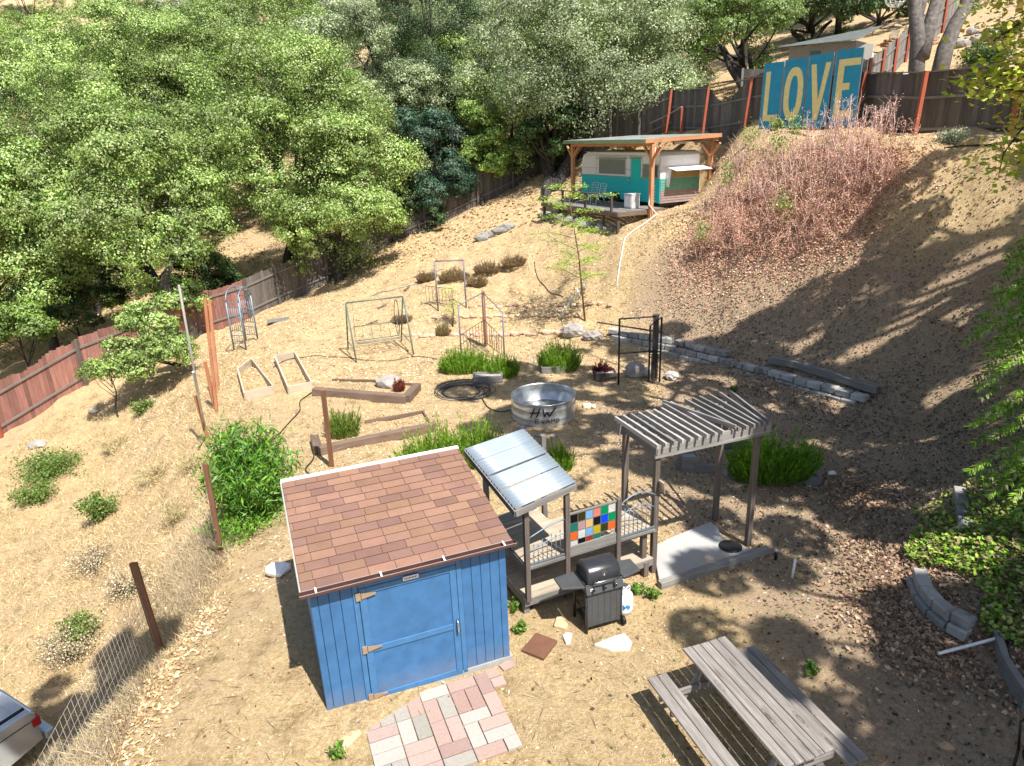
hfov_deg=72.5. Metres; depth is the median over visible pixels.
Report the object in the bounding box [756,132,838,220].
pink shrub
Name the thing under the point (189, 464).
dry tuft
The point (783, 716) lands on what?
picnic table
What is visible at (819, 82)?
letter board
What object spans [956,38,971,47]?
boulder
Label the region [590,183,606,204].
patio chair
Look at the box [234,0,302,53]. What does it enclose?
oak tree
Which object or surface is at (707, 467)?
planter box
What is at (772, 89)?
letter board
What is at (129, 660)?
tall dry grass
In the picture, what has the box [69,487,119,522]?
bramble bush
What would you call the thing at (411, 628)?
door
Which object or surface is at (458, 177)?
evergreen tree
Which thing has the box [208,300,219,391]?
fence post
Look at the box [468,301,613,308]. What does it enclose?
stone edging
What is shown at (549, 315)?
stone edging
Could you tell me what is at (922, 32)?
grey trunk tree
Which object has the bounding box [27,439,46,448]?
grey rock
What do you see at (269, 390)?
garden bed
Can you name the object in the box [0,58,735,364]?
dry ground cover
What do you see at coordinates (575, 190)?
patio chair
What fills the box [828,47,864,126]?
letter board
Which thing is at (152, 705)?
dry leaf row
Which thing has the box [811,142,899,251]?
pink shrub
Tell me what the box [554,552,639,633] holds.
gas grill
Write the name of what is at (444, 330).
dry shrub
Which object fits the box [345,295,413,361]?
swing frame
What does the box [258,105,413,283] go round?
oak tree
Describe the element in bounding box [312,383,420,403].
garden bed
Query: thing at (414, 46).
oak tree
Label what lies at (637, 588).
weed
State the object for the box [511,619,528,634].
weed
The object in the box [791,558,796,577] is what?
white stake
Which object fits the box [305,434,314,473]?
hose
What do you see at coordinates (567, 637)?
flagstone
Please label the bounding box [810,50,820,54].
window
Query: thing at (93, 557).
dry flower bush
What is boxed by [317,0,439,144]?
oak tree
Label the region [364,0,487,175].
oak tree
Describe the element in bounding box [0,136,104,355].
oak tree
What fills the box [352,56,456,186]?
oak tree
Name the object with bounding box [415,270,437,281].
dry shrub
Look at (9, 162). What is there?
oak tree
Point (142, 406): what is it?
bramble bush
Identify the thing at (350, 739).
flagstone
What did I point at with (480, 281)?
dry shrub
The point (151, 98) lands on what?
oak tree
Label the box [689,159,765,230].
pink shrub
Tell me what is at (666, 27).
oak tree
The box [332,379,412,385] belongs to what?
garden bed
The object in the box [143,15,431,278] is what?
oak tree
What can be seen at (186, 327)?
tall pole
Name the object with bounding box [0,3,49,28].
oak tree
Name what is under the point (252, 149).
oak tree
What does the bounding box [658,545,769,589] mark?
edging timber
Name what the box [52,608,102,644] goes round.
bramble bush
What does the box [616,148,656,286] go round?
drain pipe
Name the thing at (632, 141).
timber canopy
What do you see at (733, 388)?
weed
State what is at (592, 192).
patio chair
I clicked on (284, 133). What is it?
oak tree
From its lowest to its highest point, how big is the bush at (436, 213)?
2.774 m
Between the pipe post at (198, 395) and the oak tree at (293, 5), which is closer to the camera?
the pipe post at (198, 395)
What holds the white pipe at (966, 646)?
on the ground at (750, 594)
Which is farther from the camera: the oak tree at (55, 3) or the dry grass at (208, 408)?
the oak tree at (55, 3)
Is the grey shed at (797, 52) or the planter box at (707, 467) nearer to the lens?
the planter box at (707, 467)
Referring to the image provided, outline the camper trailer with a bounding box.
[582,149,712,206]
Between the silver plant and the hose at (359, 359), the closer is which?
the hose at (359, 359)
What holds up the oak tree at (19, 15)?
on the ground at (750, 594)
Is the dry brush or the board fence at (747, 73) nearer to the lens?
the dry brush
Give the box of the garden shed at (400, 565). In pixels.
[280,445,516,709]
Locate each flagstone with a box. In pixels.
[339,729,360,750]
[522,633,556,660]
[554,616,567,630]
[563,632,571,644]
[594,633,631,651]
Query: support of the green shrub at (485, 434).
on the ground at (750, 594)
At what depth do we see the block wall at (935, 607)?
10.21 m
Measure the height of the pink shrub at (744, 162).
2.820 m
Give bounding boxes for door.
[355,565,462,700]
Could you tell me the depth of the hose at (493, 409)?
18.73 m
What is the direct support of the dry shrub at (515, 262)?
on the ground at (750, 594)
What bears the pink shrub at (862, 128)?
on the ground at (750, 594)
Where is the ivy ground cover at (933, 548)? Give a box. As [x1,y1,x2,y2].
[903,466,1023,647]
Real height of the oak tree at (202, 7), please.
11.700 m
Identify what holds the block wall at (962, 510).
on the ground at (750, 594)
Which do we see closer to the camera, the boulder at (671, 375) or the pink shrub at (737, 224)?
the boulder at (671, 375)
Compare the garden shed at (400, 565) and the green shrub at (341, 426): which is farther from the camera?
the green shrub at (341, 426)
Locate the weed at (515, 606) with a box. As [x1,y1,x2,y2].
[507,596,519,613]
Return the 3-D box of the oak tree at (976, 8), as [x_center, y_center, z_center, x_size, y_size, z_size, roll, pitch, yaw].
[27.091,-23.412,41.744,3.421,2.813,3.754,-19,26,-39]
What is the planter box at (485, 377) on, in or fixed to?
on the ground at (750, 594)
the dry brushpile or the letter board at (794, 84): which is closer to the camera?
the letter board at (794, 84)
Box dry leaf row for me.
[90,597,232,765]
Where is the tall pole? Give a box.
[178,285,205,439]
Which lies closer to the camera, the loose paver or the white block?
the loose paver
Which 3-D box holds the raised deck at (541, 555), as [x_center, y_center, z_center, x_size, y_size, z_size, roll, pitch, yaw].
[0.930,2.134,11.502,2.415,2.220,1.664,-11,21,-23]
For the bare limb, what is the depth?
14.24 m
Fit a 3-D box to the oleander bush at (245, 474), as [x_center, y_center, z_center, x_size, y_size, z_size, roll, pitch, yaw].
[-5.147,1.638,13.746,2.176,2.419,2.294,-7,20,-14]
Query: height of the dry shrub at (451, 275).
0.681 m
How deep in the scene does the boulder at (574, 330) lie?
24.54 m
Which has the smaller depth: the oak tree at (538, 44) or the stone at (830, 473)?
the stone at (830, 473)
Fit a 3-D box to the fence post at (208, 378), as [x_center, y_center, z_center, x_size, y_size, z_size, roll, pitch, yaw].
[-8.747,0.158,20.264,0.098,1.610,0.283,-17,24,-35]
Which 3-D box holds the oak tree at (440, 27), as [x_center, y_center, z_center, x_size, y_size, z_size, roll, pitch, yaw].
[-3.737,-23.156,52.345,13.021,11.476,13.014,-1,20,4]
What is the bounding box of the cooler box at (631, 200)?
[624,193,639,208]
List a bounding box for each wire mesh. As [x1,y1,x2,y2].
[34,579,159,765]
[141,491,218,641]
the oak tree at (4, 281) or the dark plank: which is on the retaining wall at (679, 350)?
the dark plank
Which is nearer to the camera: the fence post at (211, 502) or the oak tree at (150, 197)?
the fence post at (211, 502)
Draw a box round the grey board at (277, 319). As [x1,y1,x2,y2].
[267,316,290,322]
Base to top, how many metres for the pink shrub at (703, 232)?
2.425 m
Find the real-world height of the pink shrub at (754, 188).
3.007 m
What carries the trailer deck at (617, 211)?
on the ground at (750, 594)
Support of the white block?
on the ground at (750, 594)
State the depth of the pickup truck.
11.63 m
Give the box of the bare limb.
[944,138,1020,147]
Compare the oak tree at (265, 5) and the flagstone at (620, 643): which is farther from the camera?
the oak tree at (265, 5)
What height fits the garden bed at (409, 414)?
0.205 m
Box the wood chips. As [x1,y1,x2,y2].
[103,124,968,467]
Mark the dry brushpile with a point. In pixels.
(714, 166)
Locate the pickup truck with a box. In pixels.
[0,689,55,765]
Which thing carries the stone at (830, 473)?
on the ground at (750, 594)
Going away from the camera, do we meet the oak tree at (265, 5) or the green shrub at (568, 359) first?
the green shrub at (568, 359)
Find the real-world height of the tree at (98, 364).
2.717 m
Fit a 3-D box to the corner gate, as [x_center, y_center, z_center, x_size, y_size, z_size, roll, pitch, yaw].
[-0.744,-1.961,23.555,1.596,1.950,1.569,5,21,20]
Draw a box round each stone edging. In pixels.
[405,329,559,337]
[431,313,581,318]
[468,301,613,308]
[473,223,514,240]
[538,211,615,232]
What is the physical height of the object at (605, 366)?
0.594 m
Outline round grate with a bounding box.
[719,540,741,552]
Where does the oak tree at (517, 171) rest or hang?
on the ground at (750, 594)
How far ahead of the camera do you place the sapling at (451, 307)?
26.11 m
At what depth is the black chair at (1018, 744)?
7.62 m
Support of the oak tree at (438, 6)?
on the ground at (750, 594)
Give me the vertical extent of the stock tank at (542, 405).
0.605 m
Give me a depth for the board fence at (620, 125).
33.89 m
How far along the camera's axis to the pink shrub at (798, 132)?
23.07 m
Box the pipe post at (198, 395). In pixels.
[192,371,204,423]
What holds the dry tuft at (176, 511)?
on the ground at (750, 594)
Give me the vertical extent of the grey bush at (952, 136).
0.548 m
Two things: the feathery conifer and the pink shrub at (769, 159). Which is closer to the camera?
the feathery conifer
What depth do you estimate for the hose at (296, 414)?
18.47 m
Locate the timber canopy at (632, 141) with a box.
[563,133,721,217]
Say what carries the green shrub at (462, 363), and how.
on the ground at (750, 594)
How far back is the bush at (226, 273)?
31.79 m
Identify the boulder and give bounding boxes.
[375,374,401,388]
[560,322,585,337]
[582,330,603,340]
[625,362,651,377]
[664,371,679,379]
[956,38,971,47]
[966,26,977,34]
[970,33,986,43]
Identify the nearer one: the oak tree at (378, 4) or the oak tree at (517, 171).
the oak tree at (517, 171)
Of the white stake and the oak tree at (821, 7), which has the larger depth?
the oak tree at (821, 7)
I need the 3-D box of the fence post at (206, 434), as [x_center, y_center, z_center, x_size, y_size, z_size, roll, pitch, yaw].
[-8.147,1.045,18.398,0.280,1.512,0.072,7,22,24]
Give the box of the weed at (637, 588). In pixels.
[630,582,645,594]
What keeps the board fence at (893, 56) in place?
on the ground at (750, 594)
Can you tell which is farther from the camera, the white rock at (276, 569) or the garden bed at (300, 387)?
the garden bed at (300, 387)
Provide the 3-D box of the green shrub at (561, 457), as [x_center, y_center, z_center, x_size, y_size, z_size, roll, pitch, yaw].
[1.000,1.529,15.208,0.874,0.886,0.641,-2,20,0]
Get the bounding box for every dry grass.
[0,348,263,765]
[28,500,248,765]
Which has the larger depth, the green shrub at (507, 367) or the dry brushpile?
the dry brushpile
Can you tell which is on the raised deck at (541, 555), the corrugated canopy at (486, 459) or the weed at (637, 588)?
the corrugated canopy at (486, 459)
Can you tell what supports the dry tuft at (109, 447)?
on the ground at (750, 594)
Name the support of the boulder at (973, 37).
on the ground at (750, 594)
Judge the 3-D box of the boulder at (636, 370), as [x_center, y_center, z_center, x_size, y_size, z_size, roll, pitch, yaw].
[3.868,-0.362,21.045,0.872,0.541,0.432,-2,20,0]
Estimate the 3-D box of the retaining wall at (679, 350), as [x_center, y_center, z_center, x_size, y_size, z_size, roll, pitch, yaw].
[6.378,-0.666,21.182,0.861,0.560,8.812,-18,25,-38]
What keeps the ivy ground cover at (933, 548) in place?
on the ground at (750, 594)
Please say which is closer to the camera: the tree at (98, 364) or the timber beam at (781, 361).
the timber beam at (781, 361)
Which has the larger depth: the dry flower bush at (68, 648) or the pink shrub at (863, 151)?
the pink shrub at (863, 151)
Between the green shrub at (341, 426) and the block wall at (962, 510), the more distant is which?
the green shrub at (341, 426)
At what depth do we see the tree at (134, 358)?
23.96 m
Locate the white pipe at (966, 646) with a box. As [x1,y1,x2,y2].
[937,627,1021,654]
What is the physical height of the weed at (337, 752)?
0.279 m
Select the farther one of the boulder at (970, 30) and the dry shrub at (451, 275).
the boulder at (970, 30)
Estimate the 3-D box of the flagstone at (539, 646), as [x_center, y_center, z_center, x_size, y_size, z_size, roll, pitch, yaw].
[0.398,3.799,10.068,0.360,0.050,0.420,10,23,30]
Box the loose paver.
[499,660,514,671]
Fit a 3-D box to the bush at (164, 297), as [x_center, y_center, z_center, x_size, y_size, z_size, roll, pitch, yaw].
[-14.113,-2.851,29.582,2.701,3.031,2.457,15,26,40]
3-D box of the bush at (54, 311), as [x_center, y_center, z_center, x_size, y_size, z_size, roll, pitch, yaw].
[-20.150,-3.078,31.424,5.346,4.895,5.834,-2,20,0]
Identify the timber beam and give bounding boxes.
[767,355,797,367]
[794,360,880,393]
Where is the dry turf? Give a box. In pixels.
[116,604,778,765]
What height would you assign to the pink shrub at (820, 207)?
2.830 m
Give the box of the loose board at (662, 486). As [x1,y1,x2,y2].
[659,480,665,493]
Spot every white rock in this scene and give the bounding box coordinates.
[88,407,97,412]
[265,562,290,576]
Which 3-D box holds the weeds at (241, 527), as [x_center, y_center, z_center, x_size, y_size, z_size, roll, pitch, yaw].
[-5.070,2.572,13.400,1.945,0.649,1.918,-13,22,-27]
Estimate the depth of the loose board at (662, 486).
11.08 m
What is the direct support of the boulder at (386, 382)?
on the ground at (750, 594)
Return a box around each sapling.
[440,286,464,326]
[525,182,622,321]
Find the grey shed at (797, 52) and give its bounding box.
[780,25,881,70]
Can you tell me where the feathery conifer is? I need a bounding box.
[958,236,1023,531]
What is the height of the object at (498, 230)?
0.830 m
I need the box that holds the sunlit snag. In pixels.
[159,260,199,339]
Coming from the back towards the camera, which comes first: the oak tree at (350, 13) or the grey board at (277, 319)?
the oak tree at (350, 13)
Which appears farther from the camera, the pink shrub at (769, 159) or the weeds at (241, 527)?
the pink shrub at (769, 159)
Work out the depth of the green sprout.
25.12 m
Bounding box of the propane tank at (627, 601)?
[622,583,632,615]
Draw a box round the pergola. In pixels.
[614,390,771,572]
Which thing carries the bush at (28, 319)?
on the ground at (750, 594)
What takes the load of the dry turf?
on the ground at (750, 594)
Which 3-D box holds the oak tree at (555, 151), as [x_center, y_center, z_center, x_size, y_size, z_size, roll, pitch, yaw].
[2.119,-11.988,36.238,4.464,5.415,5.623,-2,20,0]
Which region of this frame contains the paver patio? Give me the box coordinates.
[366,667,521,765]
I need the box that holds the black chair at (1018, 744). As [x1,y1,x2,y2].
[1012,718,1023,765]
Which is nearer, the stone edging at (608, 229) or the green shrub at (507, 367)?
the green shrub at (507, 367)
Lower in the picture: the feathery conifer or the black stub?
the black stub
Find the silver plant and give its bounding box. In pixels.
[561,281,584,315]
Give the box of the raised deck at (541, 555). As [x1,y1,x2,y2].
[482,434,656,613]
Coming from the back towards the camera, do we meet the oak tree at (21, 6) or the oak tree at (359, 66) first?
the oak tree at (21, 6)
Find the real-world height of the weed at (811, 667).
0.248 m
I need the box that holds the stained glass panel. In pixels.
[570,503,615,545]
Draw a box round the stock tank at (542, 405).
[510,383,575,427]
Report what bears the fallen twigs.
on the ground at (750, 594)
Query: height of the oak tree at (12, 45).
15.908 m
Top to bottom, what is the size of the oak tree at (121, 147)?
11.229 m
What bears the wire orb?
on the ground at (750, 594)
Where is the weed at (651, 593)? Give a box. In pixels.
[643,586,661,600]
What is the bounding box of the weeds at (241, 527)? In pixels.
[192,493,286,551]
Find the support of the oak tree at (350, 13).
on the ground at (750, 594)
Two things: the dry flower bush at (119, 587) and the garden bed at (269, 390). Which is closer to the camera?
the dry flower bush at (119, 587)
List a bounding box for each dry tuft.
[95,432,131,453]
[129,459,172,484]
[150,495,201,525]
[172,450,207,474]
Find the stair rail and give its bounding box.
[650,106,687,143]
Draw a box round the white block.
[583,403,595,407]
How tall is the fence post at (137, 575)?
1.810 m
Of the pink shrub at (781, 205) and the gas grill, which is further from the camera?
the pink shrub at (781, 205)
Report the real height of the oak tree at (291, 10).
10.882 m
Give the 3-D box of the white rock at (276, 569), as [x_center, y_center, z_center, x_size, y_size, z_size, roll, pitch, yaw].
[-3.907,3.120,11.651,0.384,0.207,0.387,10,23,30]
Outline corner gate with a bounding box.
[458,291,504,354]
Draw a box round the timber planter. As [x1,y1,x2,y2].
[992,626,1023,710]
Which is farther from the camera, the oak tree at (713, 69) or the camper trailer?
the oak tree at (713, 69)
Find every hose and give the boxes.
[273,355,435,366]
[280,392,311,432]
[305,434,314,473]
[372,268,443,295]
[394,299,399,333]
[435,379,495,399]
[482,398,510,411]
[534,261,562,296]
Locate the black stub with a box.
[774,549,777,559]
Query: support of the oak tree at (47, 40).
on the ground at (750, 594)
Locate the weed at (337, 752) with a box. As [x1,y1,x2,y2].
[324,739,346,761]
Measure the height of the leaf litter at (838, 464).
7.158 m
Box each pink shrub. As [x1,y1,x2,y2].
[668,200,736,275]
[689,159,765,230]
[706,198,757,278]
[708,117,766,197]
[733,120,791,212]
[749,170,815,264]
[750,111,793,185]
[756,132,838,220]
[771,107,832,187]
[775,169,854,261]
[796,94,866,174]
[802,116,866,219]
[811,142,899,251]
[816,93,903,207]
[833,113,920,223]
[838,89,897,169]
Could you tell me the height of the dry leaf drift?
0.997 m
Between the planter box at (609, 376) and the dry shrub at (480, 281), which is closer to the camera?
the planter box at (609, 376)
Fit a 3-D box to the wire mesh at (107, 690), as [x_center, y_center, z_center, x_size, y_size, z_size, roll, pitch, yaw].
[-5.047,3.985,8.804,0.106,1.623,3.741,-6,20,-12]
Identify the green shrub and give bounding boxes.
[322,402,362,439]
[388,411,470,467]
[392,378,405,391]
[437,343,490,374]
[442,410,505,468]
[482,349,520,378]
[535,335,583,371]
[546,437,576,471]
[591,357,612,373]
[724,422,825,486]
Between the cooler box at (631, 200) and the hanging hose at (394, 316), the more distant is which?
the cooler box at (631, 200)
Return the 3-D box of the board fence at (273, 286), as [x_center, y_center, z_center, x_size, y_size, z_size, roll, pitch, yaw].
[-5.446,-8.291,35.201,16.655,7.552,1.455,-14,23,-29]
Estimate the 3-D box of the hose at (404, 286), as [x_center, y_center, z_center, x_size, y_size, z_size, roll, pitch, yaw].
[-4.458,-4.354,30.391,3.302,0.897,0.572,-9,21,-19]
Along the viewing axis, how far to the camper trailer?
28.96 m
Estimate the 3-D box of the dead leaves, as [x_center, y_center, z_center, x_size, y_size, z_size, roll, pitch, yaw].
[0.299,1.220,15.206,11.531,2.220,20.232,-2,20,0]
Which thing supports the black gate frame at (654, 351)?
on the ground at (750, 594)
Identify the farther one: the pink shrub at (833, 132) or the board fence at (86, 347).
the board fence at (86, 347)
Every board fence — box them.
[0,341,84,438]
[73,280,248,385]
[242,143,541,318]
[550,90,672,159]
[665,62,1023,144]
[740,59,867,86]
[867,0,982,73]
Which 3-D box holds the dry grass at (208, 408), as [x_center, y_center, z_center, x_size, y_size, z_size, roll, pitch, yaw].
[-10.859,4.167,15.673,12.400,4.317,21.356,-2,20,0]
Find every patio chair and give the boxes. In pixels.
[565,181,580,201]
[583,182,598,203]
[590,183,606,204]
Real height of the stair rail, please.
3.247 m
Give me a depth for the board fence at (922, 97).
21.89 m
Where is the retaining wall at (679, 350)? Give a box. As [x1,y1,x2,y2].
[608,327,869,405]
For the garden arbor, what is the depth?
25.06 m
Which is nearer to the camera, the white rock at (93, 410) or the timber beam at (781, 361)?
the timber beam at (781, 361)
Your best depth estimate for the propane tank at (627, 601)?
10.57 m
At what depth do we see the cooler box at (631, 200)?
27.89 m
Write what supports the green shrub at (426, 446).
on the ground at (750, 594)
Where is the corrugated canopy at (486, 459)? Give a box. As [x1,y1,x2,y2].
[464,429,576,516]
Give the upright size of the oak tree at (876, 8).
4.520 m
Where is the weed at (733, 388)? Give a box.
[730,384,737,391]
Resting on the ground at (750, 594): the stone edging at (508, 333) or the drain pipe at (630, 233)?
the stone edging at (508, 333)
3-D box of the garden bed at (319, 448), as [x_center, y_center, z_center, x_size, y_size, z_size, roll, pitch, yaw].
[-3.281,1.334,16.914,3.022,0.385,0.904,-9,21,-19]
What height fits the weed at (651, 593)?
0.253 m
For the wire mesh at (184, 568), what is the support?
attached to the fence post at (137, 575)
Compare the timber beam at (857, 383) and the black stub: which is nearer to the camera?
the black stub
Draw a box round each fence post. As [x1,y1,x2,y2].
[129,562,164,654]
[193,395,209,441]
[202,463,223,558]
[203,297,218,412]
[203,361,214,408]
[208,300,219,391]
[320,390,333,466]
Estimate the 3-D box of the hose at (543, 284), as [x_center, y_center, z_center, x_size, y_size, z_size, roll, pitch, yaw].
[1.365,-4.141,27.808,0.191,0.909,3.186,-8,20,-16]
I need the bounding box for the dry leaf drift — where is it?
[762,452,1023,746]
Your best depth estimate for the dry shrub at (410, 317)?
26.96 m
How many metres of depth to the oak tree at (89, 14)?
99.50 m
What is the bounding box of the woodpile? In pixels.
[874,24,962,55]
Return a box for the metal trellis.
[425,259,466,310]
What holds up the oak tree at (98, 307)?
on the ground at (750, 594)
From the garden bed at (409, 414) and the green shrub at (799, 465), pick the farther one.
the garden bed at (409, 414)
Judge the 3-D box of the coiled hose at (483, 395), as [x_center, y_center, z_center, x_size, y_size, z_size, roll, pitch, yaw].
[-1.355,0.196,20.282,1.788,0.110,1.666,-2,20,0]
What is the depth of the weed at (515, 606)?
10.83 m
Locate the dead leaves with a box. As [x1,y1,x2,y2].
[119,303,1020,765]
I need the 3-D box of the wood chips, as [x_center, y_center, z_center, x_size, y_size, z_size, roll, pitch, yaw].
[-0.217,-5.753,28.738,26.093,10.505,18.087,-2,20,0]
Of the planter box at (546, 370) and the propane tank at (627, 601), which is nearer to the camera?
the propane tank at (627, 601)
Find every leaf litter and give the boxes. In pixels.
[532,126,1023,765]
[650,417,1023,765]
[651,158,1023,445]
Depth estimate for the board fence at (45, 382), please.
25.45 m
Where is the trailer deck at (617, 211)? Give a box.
[541,188,667,232]
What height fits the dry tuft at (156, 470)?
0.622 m
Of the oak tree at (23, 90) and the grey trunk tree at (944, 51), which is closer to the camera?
the grey trunk tree at (944, 51)
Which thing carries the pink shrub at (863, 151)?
on the ground at (750, 594)
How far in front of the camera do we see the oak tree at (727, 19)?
37.13 m
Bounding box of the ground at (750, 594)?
[0,0,1023,765]
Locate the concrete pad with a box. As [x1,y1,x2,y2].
[656,522,750,579]
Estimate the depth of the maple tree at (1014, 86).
11.46 m
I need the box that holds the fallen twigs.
[129,127,1023,765]
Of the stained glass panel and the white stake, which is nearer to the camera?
the stained glass panel
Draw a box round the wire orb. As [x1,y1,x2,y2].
[885,0,904,7]
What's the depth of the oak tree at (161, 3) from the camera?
50.16 m
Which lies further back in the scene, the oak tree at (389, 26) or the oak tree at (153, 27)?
the oak tree at (389, 26)
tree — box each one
[0,0,68,34]
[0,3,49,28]
[0,8,53,47]
[0,11,160,302]
[0,47,80,157]
[0,75,244,310]
[0,109,128,350]
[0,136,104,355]
[6,35,82,95]
[13,0,248,248]
[45,210,166,313]
[61,42,254,235]
[65,0,127,22]
[100,0,218,193]
[115,179,152,201]
[119,0,162,20]
[128,22,279,230]
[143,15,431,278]
[159,0,340,192]
[166,0,240,29]
[166,0,362,193]
[214,125,270,184]
[221,0,262,28]
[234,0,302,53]
[252,0,427,206]
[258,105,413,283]
[272,0,323,30]
[274,98,352,206]
[304,0,376,77]
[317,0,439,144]
[335,0,441,138]
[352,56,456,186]
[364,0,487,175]
[364,1,400,76]
[378,0,522,146]
[381,31,464,170]
[387,103,483,230]
[413,0,473,56]
[436,0,726,190]
[437,0,585,136]
[450,70,565,164]
[453,104,514,205]
[507,133,567,183]
[508,0,687,114]
[509,99,595,200]
[603,0,731,85]
[653,0,818,89]
[739,10,748,66]
[750,0,891,45]
[812,0,869,34]
[834,0,929,34]
[908,0,942,73]
[931,0,974,70]
[939,0,1023,192]
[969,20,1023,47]
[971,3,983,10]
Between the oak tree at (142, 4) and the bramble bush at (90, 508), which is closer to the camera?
the bramble bush at (90, 508)
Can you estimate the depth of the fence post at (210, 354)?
19.96 m
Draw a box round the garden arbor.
[225,286,257,349]
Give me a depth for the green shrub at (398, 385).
20.36 m
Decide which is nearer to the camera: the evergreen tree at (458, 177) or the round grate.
the round grate
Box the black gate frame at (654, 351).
[618,314,662,384]
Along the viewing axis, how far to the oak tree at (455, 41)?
43.61 m
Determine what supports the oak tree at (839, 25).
on the ground at (750, 594)
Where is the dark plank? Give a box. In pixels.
[597,322,666,333]
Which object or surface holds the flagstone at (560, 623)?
on the ground at (750, 594)
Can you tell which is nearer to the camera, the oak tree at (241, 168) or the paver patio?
the paver patio
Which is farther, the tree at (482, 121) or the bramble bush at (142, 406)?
the tree at (482, 121)
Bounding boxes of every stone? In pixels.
[542,428,549,432]
[827,471,836,475]
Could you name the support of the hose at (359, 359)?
on the ground at (750, 594)
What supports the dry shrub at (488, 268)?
on the ground at (750, 594)
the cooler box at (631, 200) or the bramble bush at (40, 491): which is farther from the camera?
the cooler box at (631, 200)
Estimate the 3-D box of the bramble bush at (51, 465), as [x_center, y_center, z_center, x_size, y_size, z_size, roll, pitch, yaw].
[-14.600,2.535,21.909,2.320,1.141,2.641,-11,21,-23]
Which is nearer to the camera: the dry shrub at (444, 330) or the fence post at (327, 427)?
the fence post at (327, 427)
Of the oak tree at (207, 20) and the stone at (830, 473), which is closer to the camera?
the stone at (830, 473)
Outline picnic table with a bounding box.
[647,636,867,765]
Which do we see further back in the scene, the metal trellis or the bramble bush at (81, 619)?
the metal trellis
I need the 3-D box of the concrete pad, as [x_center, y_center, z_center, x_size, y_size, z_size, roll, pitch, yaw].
[3.079,2.938,12.183,1.941,0.095,1.174,-10,21,-20]
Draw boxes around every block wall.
[906,568,976,641]
[952,486,971,531]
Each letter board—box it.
[759,61,784,128]
[780,57,808,127]
[802,52,834,127]
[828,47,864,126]
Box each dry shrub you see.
[392,314,412,322]
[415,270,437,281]
[434,322,451,335]
[438,265,470,281]
[466,275,488,287]
[473,259,502,273]
[501,252,528,267]
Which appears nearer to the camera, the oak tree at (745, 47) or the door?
the door
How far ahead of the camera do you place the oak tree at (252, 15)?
97.90 m
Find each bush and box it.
[0,259,135,336]
[0,296,67,368]
[0,438,90,485]
[0,474,59,506]
[22,610,109,671]
[45,536,115,576]
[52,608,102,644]
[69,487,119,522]
[93,559,153,602]
[124,397,156,414]
[146,277,213,321]
[163,245,246,293]
[190,408,306,525]
[387,189,447,233]
[931,125,976,144]
[953,38,1022,66]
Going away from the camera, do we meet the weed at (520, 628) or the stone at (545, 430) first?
the weed at (520, 628)
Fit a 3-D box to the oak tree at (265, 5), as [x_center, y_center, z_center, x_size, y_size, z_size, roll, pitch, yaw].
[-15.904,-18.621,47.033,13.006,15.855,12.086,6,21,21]
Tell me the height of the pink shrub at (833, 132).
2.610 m
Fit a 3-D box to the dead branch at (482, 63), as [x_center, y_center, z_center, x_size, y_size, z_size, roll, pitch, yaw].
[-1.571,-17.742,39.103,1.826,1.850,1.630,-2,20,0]
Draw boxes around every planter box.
[473,371,502,383]
[541,364,564,373]
[593,368,616,381]
[676,459,822,486]
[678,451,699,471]
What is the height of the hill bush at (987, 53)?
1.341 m
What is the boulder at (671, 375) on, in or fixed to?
on the ground at (750, 594)
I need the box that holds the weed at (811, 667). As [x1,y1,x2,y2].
[802,659,821,675]
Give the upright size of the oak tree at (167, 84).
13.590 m
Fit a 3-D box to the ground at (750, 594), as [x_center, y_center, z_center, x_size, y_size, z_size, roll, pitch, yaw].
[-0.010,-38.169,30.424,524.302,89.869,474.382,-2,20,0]
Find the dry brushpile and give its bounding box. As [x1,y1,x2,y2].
[705,161,718,173]
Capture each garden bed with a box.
[237,358,274,400]
[274,351,312,394]
[310,422,435,455]
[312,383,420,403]
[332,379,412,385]
[365,410,429,423]
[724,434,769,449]
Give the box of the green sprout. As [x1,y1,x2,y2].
[769,117,783,129]
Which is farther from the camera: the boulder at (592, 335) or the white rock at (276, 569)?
the boulder at (592, 335)
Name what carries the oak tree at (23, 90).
on the ground at (750, 594)
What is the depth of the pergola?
11.62 m

